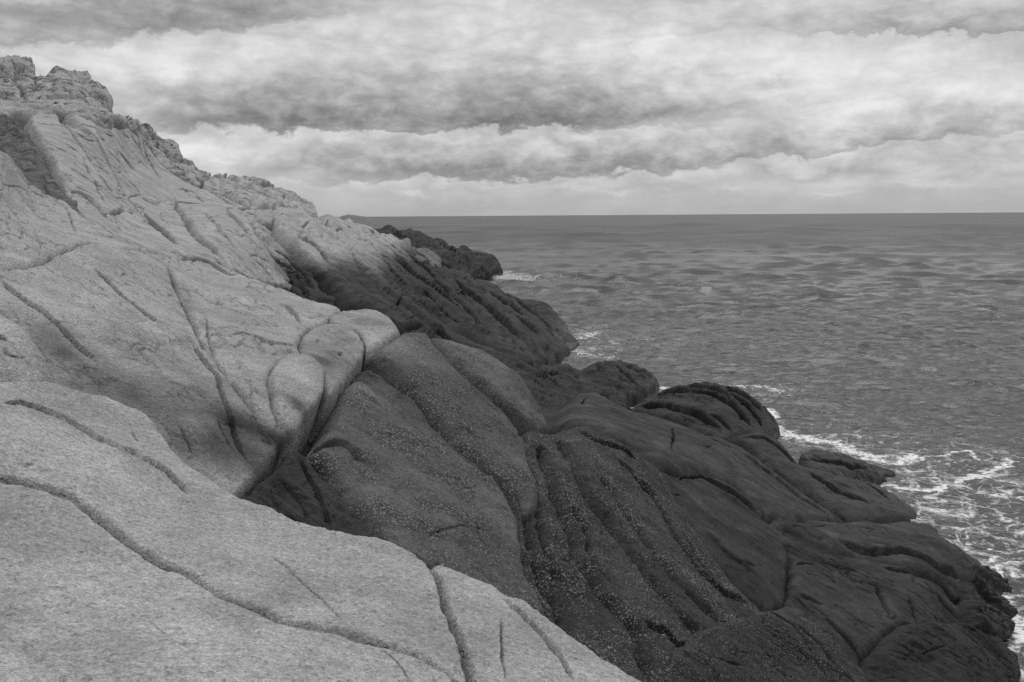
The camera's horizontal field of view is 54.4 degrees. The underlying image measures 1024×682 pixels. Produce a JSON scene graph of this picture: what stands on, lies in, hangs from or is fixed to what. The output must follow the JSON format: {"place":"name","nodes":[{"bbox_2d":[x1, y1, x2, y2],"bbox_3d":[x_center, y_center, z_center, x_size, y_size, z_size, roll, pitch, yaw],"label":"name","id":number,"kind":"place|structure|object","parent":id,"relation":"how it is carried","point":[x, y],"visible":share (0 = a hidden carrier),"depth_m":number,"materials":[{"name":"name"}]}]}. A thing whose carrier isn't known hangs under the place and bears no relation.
{"place":"outdoors","nodes":[
{"label":"outdoors","id":0,"kind":"place"},
{"bbox_2d":[128,159,556,456],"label":"hillside","id":1,"kind":"structure","parent":0,"point":[153,184],"depth_m":42.69,"materials":[{"name":"stone"}]},
{"bbox_2d":[0,315,53,382],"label":"boulder","id":2,"kind":"object","parent":1,"relation":"on","point":[21,358],"visible":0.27,"depth_m":7.01,"materials":[{"name":"stone"}]},
{"bbox_2d":[0,114,78,212],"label":"gully rock","id":3,"kind":"object","parent":1,"relation":"on","point":[18,147],"visible":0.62,"depth_m":30.74,"materials":[{"name":"stone"}]},
{"bbox_2d":[0,55,114,129],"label":"crag","id":4,"kind":"structure","parent":1,"relation":"on","point":[27,94],"depth_m":45.32,"materials":[{"name":"stone"}]},
{"bbox_2d":[23,113,121,215],"bbox_3d":[-16.132,-4.809,34.317,3.776,7.351,16.694,-5,8,-30],"label":"rock","id":5,"kind":"object","parent":1,"relation":"on","point":[69,165],"visible":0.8,"depth_m":33.03,"materials":[{"name":"stone"}]},
{"bbox_2d":[0,151,170,270],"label":"rock","id":6,"kind":"object","parent":1,"relation":"on","point":[38,227],"visible":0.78,"depth_m":14.93,"materials":[{"name":"stone"}]},
{"bbox_2d":[65,124,136,213],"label":"rock","id":7,"kind":"object","parent":1,"relation":"on","point":[88,143],"visible":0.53,"depth_m":36.95,"materials":[{"name":"stone"}]},
{"bbox_2d":[62,187,173,248],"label":"rock","id":8,"kind":"object","parent":1,"relation":"on","point":[136,227],"visible":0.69,"depth_m":27.54,"materials":[{"name":"stone"}]},
{"bbox_2d":[61,114,175,213],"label":"rock","id":9,"kind":"object","parent":1,"relation":"on","point":[122,151],"visible":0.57,"depth_m":41.08,"materials":[{"name":"stone"}]},
{"bbox_2d":[0,243,286,498],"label":"rock","id":10,"kind":"object","parent":1,"relation":"on","point":[110,322],"visible":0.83,"depth_m":10.26,"materials":[{"name":"stone"}]},
{"bbox_2d":[113,114,206,187],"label":"crag","id":11,"kind":"structure","parent":1,"relation":"on","point":[167,154],"depth_m":56.02,"materials":[{"name":"stone"}]},
{"bbox_2d":[141,208,212,253],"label":"rock","id":12,"kind":"object","parent":1,"relation":"on","point":[169,225],"visible":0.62,"depth_m":31.47,"materials":[{"name":"stone"}]},
{"bbox_2d":[138,137,246,215],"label":"rock","id":13,"kind":"object","parent":1,"relation":"on","point":[193,196],"visible":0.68,"depth_m":49.83,"materials":[{"name":"stone"}]},
{"bbox_2d":[0,483,450,681],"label":"rock","id":14,"kind":"object","parent":1,"relation":"on","point":[84,597],"visible":1,"depth_m":3.90,"materials":[{"name":"stone"}]},
{"bbox_2d":[180,205,284,288],"bbox_3d":[-11.266,-1.987,36.247,5.422,6.066,18.127,-3,8,-19],"label":"rock","id":15,"kind":"object","parent":1,"relation":"on","point":[221,233],"visible":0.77,"depth_m":32.27,"materials":[{"name":"stone"}]},
{"bbox_2d":[0,381,465,681],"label":"rock","id":16,"kind":"object","parent":1,"relation":"on","point":[124,475],"visible":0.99,"depth_m":5.26,"materials":[{"name":"stone"}]},
{"bbox_2d":[144,244,339,428],"bbox_3d":[-4.401,0.245,15.879,3.706,3.419,11.558,-4,8,-27],"label":"rock","id":17,"kind":"object","parent":1,"relation":"on","point":[249,333],"visible":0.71,"depth_m":14.85,"materials":[{"name":"stone"}]},
{"bbox_2d":[200,172,317,218],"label":"crag","id":18,"kind":"structure","parent":1,"relation":"on","point":[252,193],"depth_m":65.99,"materials":[{"name":"stone"}]},
{"bbox_2d":[228,207,291,291],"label":"rock","id":19,"kind":"object","parent":1,"relation":"on","point":[242,216],"visible":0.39,"depth_m":35.38,"materials":[{"name":"stone"}]},
{"bbox_2d":[254,208,274,230],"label":"boulder","id":20,"kind":"object","parent":1,"relation":"on","point":[265,218],"visible":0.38,"depth_m":44.22,"materials":[{"name":"stone"}]},
{"bbox_2d":[243,210,335,305],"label":"rock ridge","id":21,"kind":"object","parent":1,"relation":"on","point":[304,284],"visible":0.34,"depth_m":37.09,"materials":[{"name":"stone"}]},
{"bbox_2d":[267,353,324,460],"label":"boulder","id":22,"kind":"object","parent":1,"relation":"on","point":[295,384],"visible":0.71,"depth_m":11.36,"materials":[{"name":"stone"}]},
{"bbox_2d":[242,452,374,536],"bbox_3d":[-2.570,2.533,9.583,1.791,2.652,2.764,-6,9,-39],"label":"rock","id":23,"kind":"object","parent":1,"relation":"on","point":[295,487],"visible":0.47,"depth_m":9.40,"materials":[{"name":"stone"}]},
{"bbox_2d":[298,324,363,442],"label":"boulder","id":24,"kind":"object","parent":1,"relation":"on","point":[336,351],"visible":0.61,"depth_m":13.76,"materials":[{"name":"stone"}]},
{"bbox_2d":[271,207,415,334],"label":"rock ridge","id":25,"kind":"object","parent":1,"relation":"on","point":[319,251],"visible":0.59,"depth_m":41.43,"materials":[{"name":"stone"}]},
{"bbox_2d":[328,309,399,367],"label":"boulder","id":26,"kind":"object","parent":1,"relation":"on","point":[376,331],"visible":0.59,"depth_m":15.81,"materials":[{"name":"stone"}]},
{"bbox_2d":[402,238,410,245],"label":"boulder","id":27,"kind":"object","parent":1,"relation":"on","point":[407,241],"visible":0.12,"depth_m":85.75,"materials":[{"name":"stone"}]},
{"bbox_2d":[349,370,484,473],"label":"rock ridge","id":28,"kind":"object","parent":1,"relation":"on","point":[406,408],"visible":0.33,"depth_m":13.62,"materials":[{"name":"stone"}]},
{"bbox_2d":[304,381,543,615],"bbox_3d":[-2.002,3.358,11.822,4.638,5.189,5.453,0,7,0],"label":"rock","id":29,"kind":"object","parent":1,"relation":"on","point":[386,472],"visible":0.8,"depth_m":10.62,"materials":[{"name":"stone"}]},
{"bbox_2d":[316,214,532,367],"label":"rock","id":30,"kind":"object","parent":1,"relation":"on","point":[420,293],"visible":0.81,"depth_m":52.82,"materials":[{"name":"stone"}]},
{"bbox_2d":[415,248,441,267],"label":"boulder","id":31,"kind":"object","parent":1,"relation":"on","point":[432,257],"visible":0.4,"depth_m":83.07,"materials":[{"name":"stone"}]},
{"bbox_2d":[361,332,537,523],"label":"rock ridge","id":32,"kind":"object","parent":1,"relation":"on","point":[469,420],"visible":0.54,"depth_m":14.11,"materials":[{"name":"stone"}]},
{"bbox_2d":[430,338,546,435],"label":"rock ridge","id":33,"kind":"object","parent":1,"relation":"on","point":[499,384],"visible":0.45,"depth_m":16.07,"materials":[{"name":"stone"}]},
{"bbox_2d":[441,266,578,364],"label":"rock","id":34,"kind":"object","parent":1,"relation":"on","point":[537,331],"visible":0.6,"depth_m":66.41,"materials":[{"name":"stone"}]},
{"bbox_2d":[400,325,627,411],"bbox_3d":[-1.044,3.510,41.897,11.195,9.058,25.142,0,7,0],"label":"rock","id":35,"kind":"object","parent":1,"relation":"on","point":[556,387],"visible":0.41,"depth_m":39.89,"materials":[{"name":"stone"}]},
{"bbox_2d":[430,565,640,681],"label":"rock","id":36,"kind":"object","parent":1,"relation":"on","point":[498,635],"visible":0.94,"depth_m":4.61,"materials":[{"name":"stone"}]},
{"bbox_2d":[573,360,658,408],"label":"boulder","id":37,"kind":"object","parent":1,"relation":"on","point":[635,384],"visible":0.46,"depth_m":48.61,"materials":[{"name":"stone"}]},
{"bbox_2d":[506,426,760,681],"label":"rock","id":38,"kind":"object","parent":1,"relation":"on","point":[623,571],"visible":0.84,"depth_m":12.54,"materials":[{"name":"stone"}]},
{"bbox_2d":[546,392,841,523],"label":"rock ridge","id":39,"kind":"object","parent":1,"relation":"on","point":[670,448],"visible":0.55,"depth_m":23.77,"materials":[{"name":"stone"}]},
{"bbox_2d":[630,381,780,440],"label":"boulder","id":40,"kind":"object","parent":1,"relation":"on","point":[726,413],"visible":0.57,"depth_m":40.55,"materials":[{"name":"stone"}]},
{"bbox_2d":[662,473,787,611],"bbox_3d":[2.427,5.419,18.788,5.261,5.962,9.584,2,7,16],"label":"rock","id":41,"kind":"object","parent":1,"relation":"on","point":[739,537],"visible":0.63,"depth_m":17.73,"materials":[{"name":"stone"}]},
{"bbox_2d":[664,608,866,681],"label":"rock","id":42,"kind":"object","parent":1,"relation":"on","point":[788,645],"visible":0.92,"depth_m":12.83,"materials":[{"name":"stone"}]},
{"bbox_2d":[727,433,916,523],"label":"rock ridge","id":43,"kind":"object","parent":1,"relation":"on","point":[846,499],"visible":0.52,"depth_m":30.73,"materials":[{"name":"stone"}]},
{"bbox_2d":[798,448,894,484],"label":"boulder","id":44,"kind":"object","parent":1,"relation":"on","point":[844,465],"visible":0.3,"depth_m":34.44,"materials":[{"name":"stone"}]},
{"bbox_2d":[773,527,961,666],"bbox_3d":[4.443,6.429,18.035,5.436,5.768,12.914,5,9,35],"label":"rock","id":45,"kind":"object","parent":1,"relation":"on","point":[859,609],"visible":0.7,"depth_m":18.51,"materials":[{"name":"stone"}]},
{"bbox_2d":[768,518,981,589],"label":"rock ridge","id":46,"kind":"object","parent":1,"relation":"on","point":[925,551],"visible":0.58,"depth_m":21.98,"materials":[{"name":"stone"}]},
{"bbox_2d":[860,622,1020,681],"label":"boulder","id":47,"kind":"object","parent":1,"relation":"on","point":[939,652],"visible":0.93,"depth_m":16.78,"materials":[{"name":"stone"}]},
{"bbox_2d":[339,214,373,219],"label":"island","id":48,"kind":"structure","parent":0,"point":[347,216],"depth_m":2555.32,"materials":[{"name":"stone"}]},
{"bbox_2d":[374,225,502,279],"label":"headland","id":49,"kind":"structure","parent":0,"point":[481,265],"depth_m":141.20,"materials":[{"name":"stone"}]},
{"bbox_2d":[0,0,1023,216],"label":"sky","id":50,"kind":"structure","parent":0,"point":[367,108],"materials":[{"name":"grey"}]},
{"bbox_2d":[353,212,1023,681],"bbox_3d":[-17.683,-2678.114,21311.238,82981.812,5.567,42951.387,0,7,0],"label":"sea","id":51,"kind":"structure","parent":0,"point":[895,342],"depth_m":83.69,"materials":[{"name":"liquid"}]},
{"bbox_2d":[955,564,1017,641],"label":"boulder","id":52,"kind":"object","parent":51,"relation":"in","point":[984,605],"visible":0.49,"depth_m":21.42,"materials":[{"name":"stone"}]}
]}

